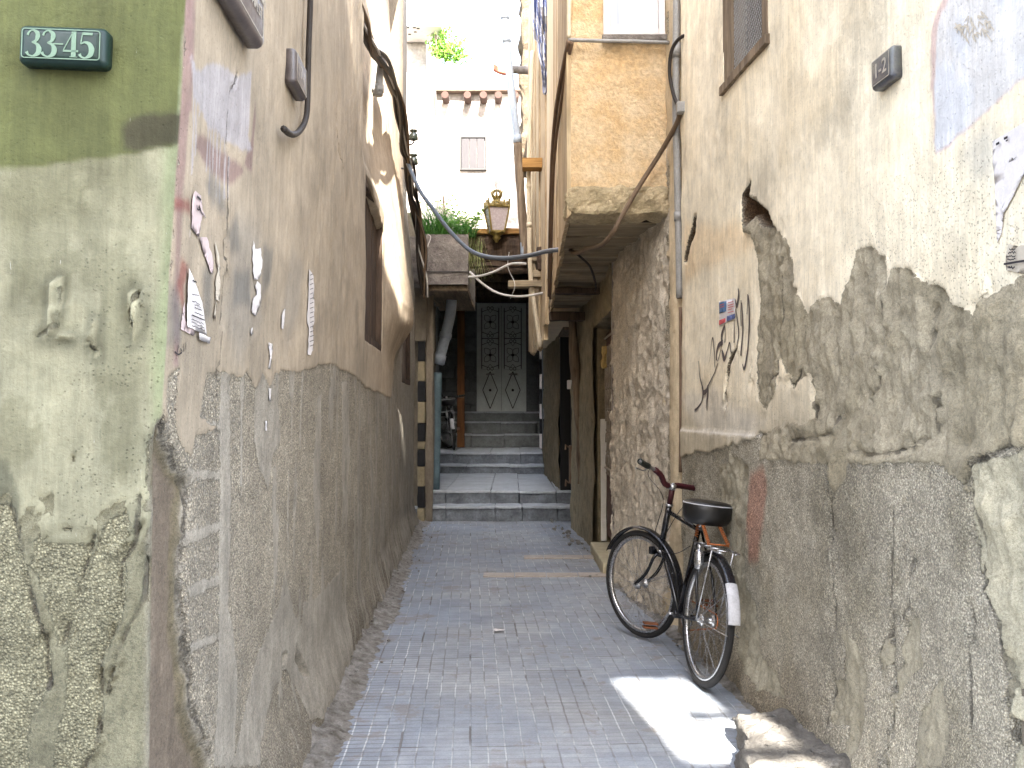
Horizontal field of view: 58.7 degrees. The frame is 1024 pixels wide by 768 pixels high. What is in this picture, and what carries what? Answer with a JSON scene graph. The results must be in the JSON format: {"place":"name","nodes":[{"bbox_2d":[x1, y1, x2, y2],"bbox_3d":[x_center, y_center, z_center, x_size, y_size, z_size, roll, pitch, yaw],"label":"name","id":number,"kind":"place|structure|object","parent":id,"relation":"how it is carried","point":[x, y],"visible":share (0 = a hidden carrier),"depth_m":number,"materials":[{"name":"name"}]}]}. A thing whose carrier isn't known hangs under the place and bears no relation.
{"place":"outdoors","nodes":[
{"label":"outdoors","id":0,"kind":"place"},
{"bbox_2d":[437,0,520,85],"label":"sky","id":1,"kind":"structure","parent":0,"point":[479,21],"materials":[{"name":"white"}]},
{"bbox_2d":[332,521,751,767],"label":"pavement","id":2,"kind":"structure","parent":0,"point":[565,672],"depth_m":4.91,"materials":[{"name":"stone"}]},
{"bbox_2d":[302,519,430,767],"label":"mortar strip","id":3,"kind":"object","parent":2,"relation":"on","point":[348,694],"visible":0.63,"depth_m":4.86,"materials":[{"name":"grey concrete"}]},
{"bbox_2d":[313,519,735,762],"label":"rubble crumbs","id":4,"kind":"object","parent":2,"relation":"on","point":[578,542],"visible":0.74,"depth_m":7.21,"materials":[{"name":"grey stone"}]},
{"bbox_2d":[483,555,605,577],"bbox_3d":[0.321,1.694,8.476,1.142,0.024,1.160,0,-2,0],"label":"slab row","id":5,"kind":"object","parent":2,"relation":"on","point":[542,574],"visible":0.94,"depth_m":8.01,"materials":[{"name":"beige stone"}]},
{"bbox_2d":[606,458,740,687],"bbox_3d":[1.006,1.028,5.244,0.668,1.128,1.695,7,-3,-8],"label":"bicycle","id":6,"kind":"object","parent":2,"relation":"on","point":[701,513],"visible":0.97,"depth_m":5.00,"materials":[{"name":"black metal"}]},
{"bbox_2d":[614,583,760,712],"bbox_3d":[1.124,1.537,4.905,0.249,0.109,6.136,0,-2,-5],"label":"dirt strip","id":7,"kind":"object","parent":2,"relation":"on","point":[727,683],"visible":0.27,"depth_m":5.33,"materials":[{"name":"grey soil"}]},
{"bbox_2d":[734,708,850,767],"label":"stone block","id":8,"kind":"structure","parent":2,"relation":"on","point":[780,738],"depth_m":3.59,"materials":[{"name":"beige stone"}]},
{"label":"ground","id":9,"kind":"structure","parent":0,"visible":0},
{"bbox_2d":[0,0,418,767],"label":"plaster house","id":10,"kind":"structure","parent":9,"relation":"on","point":[198,564],"depth_m":2.39,"materials":[{"name":"beige paint"}]},
{"bbox_2d":[20,26,112,71],"bbox_3d":[-1.053,-0.793,2.145,0.205,0.096,0.042,0,-2,-3],"label":"number sign","id":11,"kind":"object","parent":10,"relation":"attached to","point":[67,48],"visible":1,"depth_m":2.13,"materials":[{"name":"green ceramic"}]},
{"bbox_2d":[181,303,194,335],"bbox_3d":[-0.818,-0.165,2.305,0.008,0.078,0.119,0,-2,0],"label":"torn paper","id":12,"kind":"object","parent":10,"relation":"attached to","point":[189,330],"visible":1,"depth_m":2.27,"materials":[{"name":"paper"}]},
{"bbox_2d":[187,269,206,334],"bbox_3d":[-0.812,-0.210,2.358,0.009,0.152,0.182,0,-2,-3],"label":"torn paper","id":13,"kind":"object","parent":10,"relation":"attached to","point":[195,317],"visible":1,"depth_m":2.33,"materials":[{"name":"white paper"}]},
{"bbox_2d":[191,191,205,236],"bbox_3d":[-0.801,-0.432,2.336,0.011,0.110,0.122,0,-2,0],"label":"torn paper","id":14,"kind":"object","parent":10,"relation":"attached to","point":[197,212],"visible":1,"depth_m":2.32,"materials":[{"name":"paper"}]},
{"bbox_2d":[199,333,210,343],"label":"torn paper","id":15,"kind":"object","parent":10,"relation":"attached to","point":[203,337],"visible":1,"depth_m":2.42,"materials":[{"name":"white paper"}]},
{"bbox_2d":[200,237,213,272],"bbox_3d":[-0.809,-0.345,2.413,0.004,0.088,0.123,0,-2,0],"label":"torn paper","id":16,"kind":"object","parent":10,"relation":"attached to","point":[204,241],"visible":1,"depth_m":2.42,"materials":[{"name":"paper"}]},
{"bbox_2d":[215,242,219,301],"bbox_3d":[-0.816,-0.310,2.525,0.006,0.158,0.066,0,-2,0],"label":"torn paper","id":17,"kind":"object","parent":10,"relation":"attached to","point":[217,283],"visible":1,"depth_m":2.53,"materials":[{"name":"beige paper"}]},
{"bbox_2d":[218,0,265,48],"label":"street name sign","id":18,"kind":"object","parent":10,"relation":"attached to","point":[246,18],"visible":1,"depth_m":2.60,"materials":[{"name":"grey metal"}]},
{"bbox_2d":[252,281,260,315],"bbox_3d":[-0.844,-0.282,3.005,0.008,0.116,0.137,0,-2,0],"label":"torn paper","id":19,"kind":"object","parent":10,"relation":"attached to","point":[256,303],"visible":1,"depth_m":3.01,"materials":[{"name":"white paper"}]},
{"bbox_2d":[252,241,262,278],"bbox_3d":[-0.836,-0.398,2.982,0.007,0.119,0.159,0,-2,-3],"label":"torn paper","id":20,"kind":"object","parent":10,"relation":"attached to","point":[257,260],"visible":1,"depth_m":2.98,"materials":[{"name":"white paper"}]},
{"bbox_2d":[268,343,272,368],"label":"torn paper","id":21,"kind":"object","parent":10,"relation":"attached to","point":[270,348],"visible":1,"depth_m":3.24,"materials":[{"name":"white paper"}]},
{"bbox_2d":[282,309,284,328],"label":"torn paper","id":22,"kind":"object","parent":10,"relation":"attached to","point":[283,315],"visible":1,"depth_m":3.47,"materials":[{"name":"white paper"}]},
{"bbox_2d":[285,48,306,100],"bbox_3d":[-0.819,-1.173,3.460,0.044,0.130,0.220,0,-2,-3],"label":"number sign","id":23,"kind":"object","parent":10,"relation":"attached to","point":[295,77],"visible":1,"depth_m":3.38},
{"bbox_2d":[280,0,312,137],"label":"cable","id":24,"kind":"object","parent":10,"relation":"attached to","point":[297,132],"visible":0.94,"depth_m":3.66,"materials":[{"name":"black rubber"}]},
{"bbox_2d":[307,270,313,354],"bbox_3d":[-0.890,-0.314,4.021,0.011,0.373,0.184,0,-2,-3],"label":"torn paper","id":25,"kind":"object","parent":10,"relation":"attached to","point":[310,316],"visible":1,"depth_m":4.04,"materials":[{"name":"white paper"}]},
{"bbox_2d":[365,178,382,350],"bbox_3d":[-1.072,-0.831,6.707,0.122,1.100,1.242,0,-2,-3],"label":"window","id":26,"kind":"structure","parent":10,"relation":"in","point":[373,236],"depth_m":6.99,"materials":[{"name":"brown wood"}]},
{"bbox_2d":[372,0,383,96],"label":"drainpipe","id":27,"kind":"object","parent":10,"relation":"attached to","point":[377,87],"visible":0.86,"depth_m":7.41,"materials":[{"name":"white metal"}]},
{"bbox_2d":[363,32,422,294],"bbox_3d":[-1.104,-1.940,8.422,0.152,1.493,5.918,0,-2,-1],"label":"cable","id":28,"kind":"object","parent":10,"relation":"attached to","point":[381,60],"visible":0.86,"depth_m":9.85,"materials":[{"name":"black rubber"}]},
{"bbox_2d":[364,29,423,285],"bbox_3d":[-1.084,-1.968,8.485,0.112,1.503,5.922,0,-2,-1],"label":"cable","id":29,"kind":"object","parent":10,"relation":"attached to","point":[414,195],"visible":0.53,"depth_m":10.95,"materials":[{"name":"black rubber"}]},
{"bbox_2d":[362,3,426,298],"bbox_3d":[-1.070,-1.919,8.399,0.159,1.538,5.914,0,-2,-1],"label":"cable","id":30,"kind":"object","parent":10,"relation":"attached to","point":[382,66],"visible":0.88,"depth_m":9.19,"materials":[{"name":"black rubber"}]},
{"bbox_2d":[364,19,427,295],"bbox_3d":[-1.098,-1.947,8.523,0.188,1.492,5.922,0,-2,-1],"label":"cable","id":31,"kind":"object","parent":10,"relation":"attached to","point":[385,74],"visible":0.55,"depth_m":9.08,"materials":[{"name":"black rubber"}]},
{"bbox_2d":[364,23,427,296],"bbox_3d":[-1.071,-1.931,8.438,0.138,1.520,5.910,0,-2,-1],"label":"cable","id":32,"kind":"object","parent":10,"relation":"attached to","point":[374,44],"visible":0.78,"depth_m":9.72,"materials":[{"name":"black metal"}]},
{"bbox_2d":[372,35,428,294],"bbox_3d":[-1.103,-1.976,8.550,0.195,1.534,5.932,0,-2,-1],"label":"cable","id":33,"kind":"object","parent":10,"relation":"attached to","point":[409,199],"visible":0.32,"depth_m":10.59,"materials":[{"name":"black rubber"}]},
{"bbox_2d":[378,48,430,296],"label":"cable","id":34,"kind":"object","parent":10,"relation":"attached to","point":[385,56],"visible":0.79,"depth_m":9.80,"materials":[{"name":"black rubber"}]},
{"bbox_2d":[402,333,409,384],"bbox_3d":[-1.230,-0.488,10.143,0.114,0.970,1.251,0,-2,-3],"label":"window","id":35,"kind":"structure","parent":10,"relation":"in","point":[406,345],"depth_m":10.71,"materials":[{"name":"brown wood"}]},
{"bbox_2d":[392,95,426,293],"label":"cable","id":36,"kind":"object","parent":10,"relation":"attached to","point":[396,116],"visible":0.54,"depth_m":9.13,"materials":[{"name":"black rubber"}]},
{"bbox_2d":[401,153,417,168],"bbox_3d":[-1.229,-2.607,10.687,0.256,0.190,0.110,0,-2,0],"label":"insulator","id":37,"kind":"object","parent":10,"relation":"attached to","point":[413,156],"visible":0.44,"depth_m":10.65,"materials":[{"name":"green ceramic"}]},
{"bbox_2d":[409,129,417,144],"bbox_3d":[-1.230,-2.897,10.696,0.256,0.190,0.110,0,-2,0],"label":"insulator","id":38,"kind":"object","parent":10,"relation":"attached to","point":[413,135],"visible":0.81,"depth_m":10.66,"materials":[{"name":"green ceramic"}]},
{"bbox_2d":[407,213,538,521],"bbox_3d":[-0.700,-0.147,15.900,3.400,4.347,8.825,0,-2,0],"label":"covered passage","id":39,"kind":"object","parent":9,"relation":"on","point":[448,270],"visible":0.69,"depth_m":12.06,"materials":[{"name":"stone"}]},
{"bbox_2d":[406,0,444,224],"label":"white balcony house","id":40,"kind":"structure","parent":39,"relation":"on","point":[425,18],"depth_m":14.81,"materials":[{"name":"paint"}]},
{"bbox_2d":[434,34,444,209],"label":"cable","id":41,"kind":"object","parent":40,"relation":"hanging from","point":[438,123],"visible":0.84,"depth_m":14.39,"materials":[{"name":"white plastic"}]},
{"bbox_2d":[425,18,472,70],"bbox_3d":[-1.002,-5.409,14.466,0.767,0.818,0.539,0,-2,0],"label":"climbing shrub","id":42,"kind":"object","parent":40,"relation":"hanging from","point":[446,51],"visible":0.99,"depth_m":14.39,"materials":[{"name":"green plant"}]},
{"bbox_2d":[433,372,441,489],"bbox_3d":[-1.046,0.642,12.486,0.162,1.600,0.135,0,-2,0],"label":"drainpipe","id":43,"kind":"object","parent":39,"relation":"attached to","point":[437,410],"visible":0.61,"depth_m":12.43,"materials":[{"name":"metal"}]},
{"bbox_2d":[407,201,468,233],"bbox_3d":[-0.978,-2.120,11.836,0.988,0.438,1.172,-1,-2,22],"label":"grass tuft","id":44,"kind":"object","parent":39,"relation":"on","point":[431,227],"visible":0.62,"depth_m":11.64,"materials":[{"name":"plant"}]},
{"bbox_2d":[434,300,456,364],"bbox_3d":[-0.931,-0.940,12.636,0.346,1.366,0.172,0,-2,0],"label":"drainpipe","id":45,"kind":"object","parent":39,"relation":"attached to","point":[445,335],"visible":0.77,"depth_m":12.57,"materials":[{"name":"grey plastic"}]},
{"bbox_2d":[420,194,484,230],"bbox_3d":[-0.742,-2.221,12.403,1.157,0.512,1.298,0,-2,0],"label":"leafy weed","id":46,"kind":"object","parent":39,"relation":"on","point":[460,211],"visible":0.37,"depth_m":12.21,"materials":[{"name":"green plant"}]},
{"bbox_2d":[433,218,488,241],"bbox_3d":[-0.691,-2.019,12.000,0.880,0.246,1.012,0,-2,0],"label":"grass tuft","id":47,"kind":"object","parent":39,"relation":"on","point":[466,228],"visible":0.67,"depth_m":11.76,"materials":[{"name":"green plant"}]},
{"bbox_2d":[436,85,526,228],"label":"white house","id":48,"kind":"structure","parent":39,"relation":"on","point":[475,126],"depth_m":17.13,"materials":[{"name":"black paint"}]},
{"bbox_2d":[459,136,486,170],"bbox_3d":[-0.728,-4.335,17.109,0.514,0.648,0.070,0,-2,0],"label":"window","id":49,"kind":"structure","parent":48,"relation":"in","point":[471,147],"depth_m":17.09,"materials":[{"name":"white wood"}]},
{"bbox_2d":[468,235,498,281],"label":"hanging grass","id":50,"kind":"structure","parent":39,"relation":"hanging from","point":[475,246],"depth_m":11.94,"materials":[{"name":"plant"}]},
{"bbox_2d":[483,189,509,242],"bbox_3d":[-0.218,-2.197,11.988,0.323,0.701,0.455,0,-2,-15],"label":"street lantern","id":51,"kind":"object","parent":39,"relation":"attached to","point":[496,210],"visible":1,"depth_m":11.83,"materials":[{"name":"gold metal"}]},
{"bbox_2d":[477,303,525,412],"bbox_3d":[-0.229,-0.567,19.810,1.077,2.390,0.075,0,-2,0],"label":"double door","id":52,"kind":"structure","parent":39,"relation":"attached to","point":[489,356],"depth_m":19.81,"materials":[{"name":"grey paint"}]},
{"bbox_2d":[479,306,500,410],"bbox_3d":[-0.475,-0.567,19.807,0.484,2.290,0.070,0,-2,0],"label":"door leaf","id":53,"kind":"structure","parent":52,"relation":"in","point":[489,316],"depth_m":19.82,"materials":[{"name":"grey paint"}]},
{"bbox_2d":[502,306,523,410],"bbox_3d":[0.017,-0.567,19.807,0.484,2.290,0.070,0,-2,0],"label":"door leaf","id":54,"kind":"structure","parent":52,"relation":"in","point":[512,316],"depth_m":19.82,"materials":[{"name":"grey paint"}]},
{"bbox_2d":[415,503,570,520],"bbox_3d":[-0.257,1.765,12.148,2.188,0.326,0.380,0,-2,0],"label":"step","id":55,"kind":"object","parent":9,"relation":"on","point":[504,512],"visible":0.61,"depth_m":11.98,"materials":[{"name":"stone"}]},
{"bbox_2d":[433,473,570,508],"bbox_3d":[-0.254,1.738,14.078,2.152,0.501,3.570,0,-2,0],"label":"step","id":56,"kind":"object","parent":55,"relation":"on","point":[474,488],"visible":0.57,"depth_m":12.46,"materials":[{"name":"stone"}]},
{"bbox_2d":[440,463,543,475],"bbox_3d":[-0.394,1.635,15.978,2.217,0.475,0.508,0,-2,0],"label":"step","id":57,"kind":"object","parent":56,"relation":"on","point":[464,468],"visible":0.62,"depth_m":15.76,"materials":[{"name":"stone"}]},
{"bbox_2d":[440,447,543,464],"bbox_3d":[-0.400,1.512,17.506,2.244,0.520,2.636,0,-2,0],"label":"step","id":58,"kind":"object","parent":57,"relation":"on","point":[494,455],"visible":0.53,"depth_m":16.22,"materials":[{"name":"stone"}]},
{"bbox_2d":[441,394,464,449],"bbox_3d":[-1.259,0.691,17.466,0.629,1.128,1.687,0,-2,4],"label":"bicycle","id":59,"kind":"object","parent":58,"relation":"on","point":[451,429],"visible":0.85,"depth_m":17.11,"materials":[{"name":"black metal"}]},
{"bbox_2d":[457,311,464,446],"bbox_3d":[-1.040,-0.301,18.548,0.151,3.180,0.060,0,-2,0],"label":"upright board","id":60,"kind":"object","parent":58,"relation":"on","point":[461,375],"visible":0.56,"depth_m":18.51,"materials":[{"name":"black wood"}]},
{"bbox_2d":[441,433,539,448],"bbox_3d":[-0.353,1.323,18.921,2.622,0.599,0.444,0,-2,0],"label":"step","id":61,"kind":"object","parent":58,"relation":"on","point":[519,440],"visible":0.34,"depth_m":18.73,"materials":[{"name":"stone"}]},
{"bbox_2d":[441,421,538,433],"bbox_3d":[-0.356,1.075,19.296,2.624,0.578,0.410,0,-2,0],"label":"step","id":62,"kind":"object","parent":61,"relation":"on","point":[488,427],"visible":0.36,"depth_m":19.12,"materials":[{"name":"stone"}]},
{"bbox_2d":[441,411,538,421],"bbox_3d":[-0.354,0.863,19.873,2.622,0.536,0.846,0,-2,0],"label":"step","id":63,"kind":"object","parent":62,"relation":"on","point":[517,416],"visible":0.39,"depth_m":19.50,"materials":[{"name":"stone"}]},
{"bbox_2d":[508,0,579,487],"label":"timber patched house","id":64,"kind":"structure","parent":9,"relation":"on","point":[549,398],"depth_m":11.67,"materials":[{"name":"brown wood"}]},
{"bbox_2d":[468,262,525,277],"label":"cable","id":65,"kind":"object","parent":64,"relation":"attached to","point":[502,267],"visible":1,"depth_m":11.01,"materials":[{"name":"white plastic"}]},
{"bbox_2d":[493,64,505,75],"bbox_3d":[-0.159,-4.417,12.794,0.207,0.139,0.100,0,-2,0],"label":"clay tile","id":66,"kind":"object","parent":64,"relation":"attached to","point":[499,70],"visible":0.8,"depth_m":12.74,"materials":[{"name":"ceramic"}]},
{"bbox_2d":[469,271,542,297],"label":"cable","id":67,"kind":"object","parent":64,"relation":"attached to","point":[502,294],"visible":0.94,"depth_m":10.98,"materials":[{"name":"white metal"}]},
{"bbox_2d":[500,0,526,253],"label":"leaning pole","id":68,"kind":"object","parent":64,"relation":"attached to","point":[518,157],"visible":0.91,"depth_m":11.77,"materials":[{"name":"grey plastic"}]},
{"bbox_2d":[513,65,527,74],"bbox_3d":[0.255,-4.327,12.541,0.624,0.122,0.106,0,-2,0],"label":"crosswise pipe","id":69,"kind":"object","parent":64,"relation":"attached to","point":[520,69],"visible":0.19,"depth_m":12.50,"materials":[{"name":"metal"}]},
{"bbox_2d":[517,0,531,177],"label":"drainpipe","id":70,"kind":"object","parent":64,"relation":"on","point":[522,46],"visible":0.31,"depth_m":14.07,"materials":[{"name":"beige metal"}]},
{"bbox_2d":[522,158,541,171],"bbox_3d":[0.244,-2.647,10.988,0.240,0.118,0.200,0,-2,0],"label":"plank end","id":71,"kind":"object","parent":64,"relation":"attached to","point":[532,164],"visible":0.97,"depth_m":10.89,"materials":[{"name":"orange wood"}]},
{"bbox_2d":[526,50,542,346],"bbox_3d":[0.270,-2.257,11.076,0.202,3.629,0.064,0,-2,0],"label":"drainpipe","id":72,"kind":"object","parent":64,"relation":"attached to","point":[528,199],"visible":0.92,"depth_m":11.05,"materials":[{"name":"beige metal"}]},
{"bbox_2d":[547,0,668,572],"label":"ochre bay house","id":73,"kind":"structure","parent":9,"relation":"on","point":[612,131],"depth_m":6.37,"materials":[{"name":"paint"}]},
{"bbox_2d":[406,163,557,260],"bbox_3d":[-0.275,-1.788,8.912,0.211,1.435,2.929,1,-2,-34],"label":"cable","id":74,"kind":"object","parent":73,"relation":"attached to","point":[462,243],"visible":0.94,"depth_m":9.23,"materials":[{"name":"grey rubber"}]},
{"bbox_2d":[532,0,546,44],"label":"laundry","id":75,"kind":"object","parent":73,"relation":"hanging from","point":[539,15],"visible":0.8,"depth_m":10.42,"materials":[{"name":"blue fabric"}]},
{"bbox_2d":[537,34,546,94],"bbox_3d":[0.397,-3.681,10.470,0.223,0.695,0.099,0,-2,0],"label":"laundry","id":76,"kind":"object","parent":73,"relation":"hanging from","point":[542,51],"visible":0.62,"depth_m":10.45,"materials":[{"name":"blue fabric"}]},
{"bbox_2d":[547,39,570,296],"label":"cable","id":77,"kind":"object","parent":73,"relation":"attached to","point":[558,92],"visible":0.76,"depth_m":7.34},
{"bbox_2d":[560,337,571,489],"bbox_3d":[0.930,0.477,11.916,0.540,2.750,1.150,0,-2,0],"label":"doorway","id":78,"kind":"structure","parent":73,"relation":"in","point":[565,396],"depth_m":12.41,"materials":[{"name":"brown wood"}]},
{"bbox_2d":[568,321,579,483],"bbox_3d":[0.763,0.002,10.639,0.286,2.335,0.151,1,-2,-35],"label":"wooden post","id":79,"kind":"object","parent":73,"relation":"attached to","point":[574,361],"visible":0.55,"depth_m":10.58,"materials":[{"name":"brown wood"}]},
{"bbox_2d":[577,255,596,291],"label":"cable","id":80,"kind":"object","parent":73,"relation":"hanging from","point":[590,267],"visible":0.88,"depth_m":7.83,"materials":[{"name":"black rubber"}]},
{"bbox_2d":[601,331,611,538],"bbox_3d":[0.965,0.500,8.792,0.100,2.090,1.407,0,-2,0],"label":"door","id":81,"kind":"structure","parent":73,"relation":"in","point":[606,350],"depth_m":9.27,"materials":[{"name":"paint"}]},
{"bbox_2d":[568,38,669,44],"bbox_3d":[0.739,-2.368,6.287,0.708,0.045,0.025,0,-2,0],"label":"conduit","id":82,"kind":"object","parent":73,"relation":"attached to","point":[619,41],"visible":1,"depth_m":6.28,"materials":[{"name":"white metal"}]},
{"bbox_2d":[567,0,570,38],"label":"conduit","id":83,"kind":"object","parent":82,"relation":"attached to","point":[568,18],"visible":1,"depth_m":6.28,"materials":[{"name":"beige plastic"}]},
{"bbox_2d":[568,115,681,254],"bbox_3d":[0.668,-1.360,6.730,0.313,0.801,1.862,1,-2,-20],"label":"cable","id":84,"kind":"object","parent":73,"relation":"attached to","point":[606,240],"visible":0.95,"depth_m":6.23,"materials":[{"name":"brown rubber"}]},
{"bbox_2d":[603,0,664,33],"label":"window","id":85,"kind":"structure","parent":73,"relation":"in","point":[619,16],"depth_m":6.34,"materials":[{"name":"white paint"}]},
{"bbox_2d":[608,0,1023,767],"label":"peeling house","id":86,"kind":"structure","parent":9,"relation":"on","point":[846,442],"depth_m":3.48,"materials":[{"name":"paint"}]},
{"bbox_2d":[668,34,683,104],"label":"cable","id":87,"kind":"object","parent":86,"relation":"attached to","point":[677,40],"visible":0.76,"depth_m":6.02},
{"bbox_2d":[672,0,681,298],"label":"drainpipe","id":88,"kind":"object","parent":86,"relation":"attached to","point":[676,56],"visible":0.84,"depth_m":6.05,"materials":[{"name":"grey metal"}]},
{"bbox_2d":[679,307,681,471],"bbox_3d":[1.117,0.036,6.032,0.031,1.094,0.023,0,-2,0],"label":"conduit","id":89,"kind":"object","parent":86,"relation":"attached to","point":[680,368],"visible":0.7,"depth_m":6.03,"materials":[{"name":"beige metal"}]},
{"bbox_2d":[676,101,684,114],"bbox_3d":[1.099,-1.788,5.896,0.065,0.075,0.056,0,-2,0],"label":"junction box","id":90,"kind":"object","parent":86,"relation":"attached to","point":[680,107],"visible":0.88,"depth_m":5.87,"materials":[{"name":"grey plastic"}]},
{"bbox_2d":[719,298,734,325],"bbox_3d":[1.175,-0.399,4.979,0.008,0.139,0.289,0,-2,-5],"label":"sticker","id":91,"kind":"object","parent":86,"relation":"attached to","point":[726,310],"visible":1,"depth_m":4.99,"materials":[{"name":"paper"}]},
{"bbox_2d":[719,0,769,95],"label":"window","id":92,"kind":"structure","parent":86,"relation":"in","point":[739,16],"depth_m":4.90,"materials":[{"name":"brown wood"}]},
{"bbox_2d":[871,45,902,91],"bbox_3d":[1.286,-1.085,3.133,0.042,0.112,0.150,0,-2,-4],"label":"number sign","id":93,"kind":"object","parent":86,"relation":"attached to","point":[886,69],"visible":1,"depth_m":3.09,"materials":[{"name":"grey metal"}]},
{"bbox_2d":[992,123,1023,241],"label":"torn poster","id":94,"kind":"object","parent":86,"relation":"attached to","point":[1008,157],"visible":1,"depth_m":2.48,"materials":[{"name":"paper"}]},
{"bbox_2d":[1004,244,1023,273],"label":"notice","id":95,"kind":"object","parent":86,"relation":"attached to","point":[1014,258],"visible":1,"depth_m":2.44,"materials":[{"name":"paper"}]}
]}

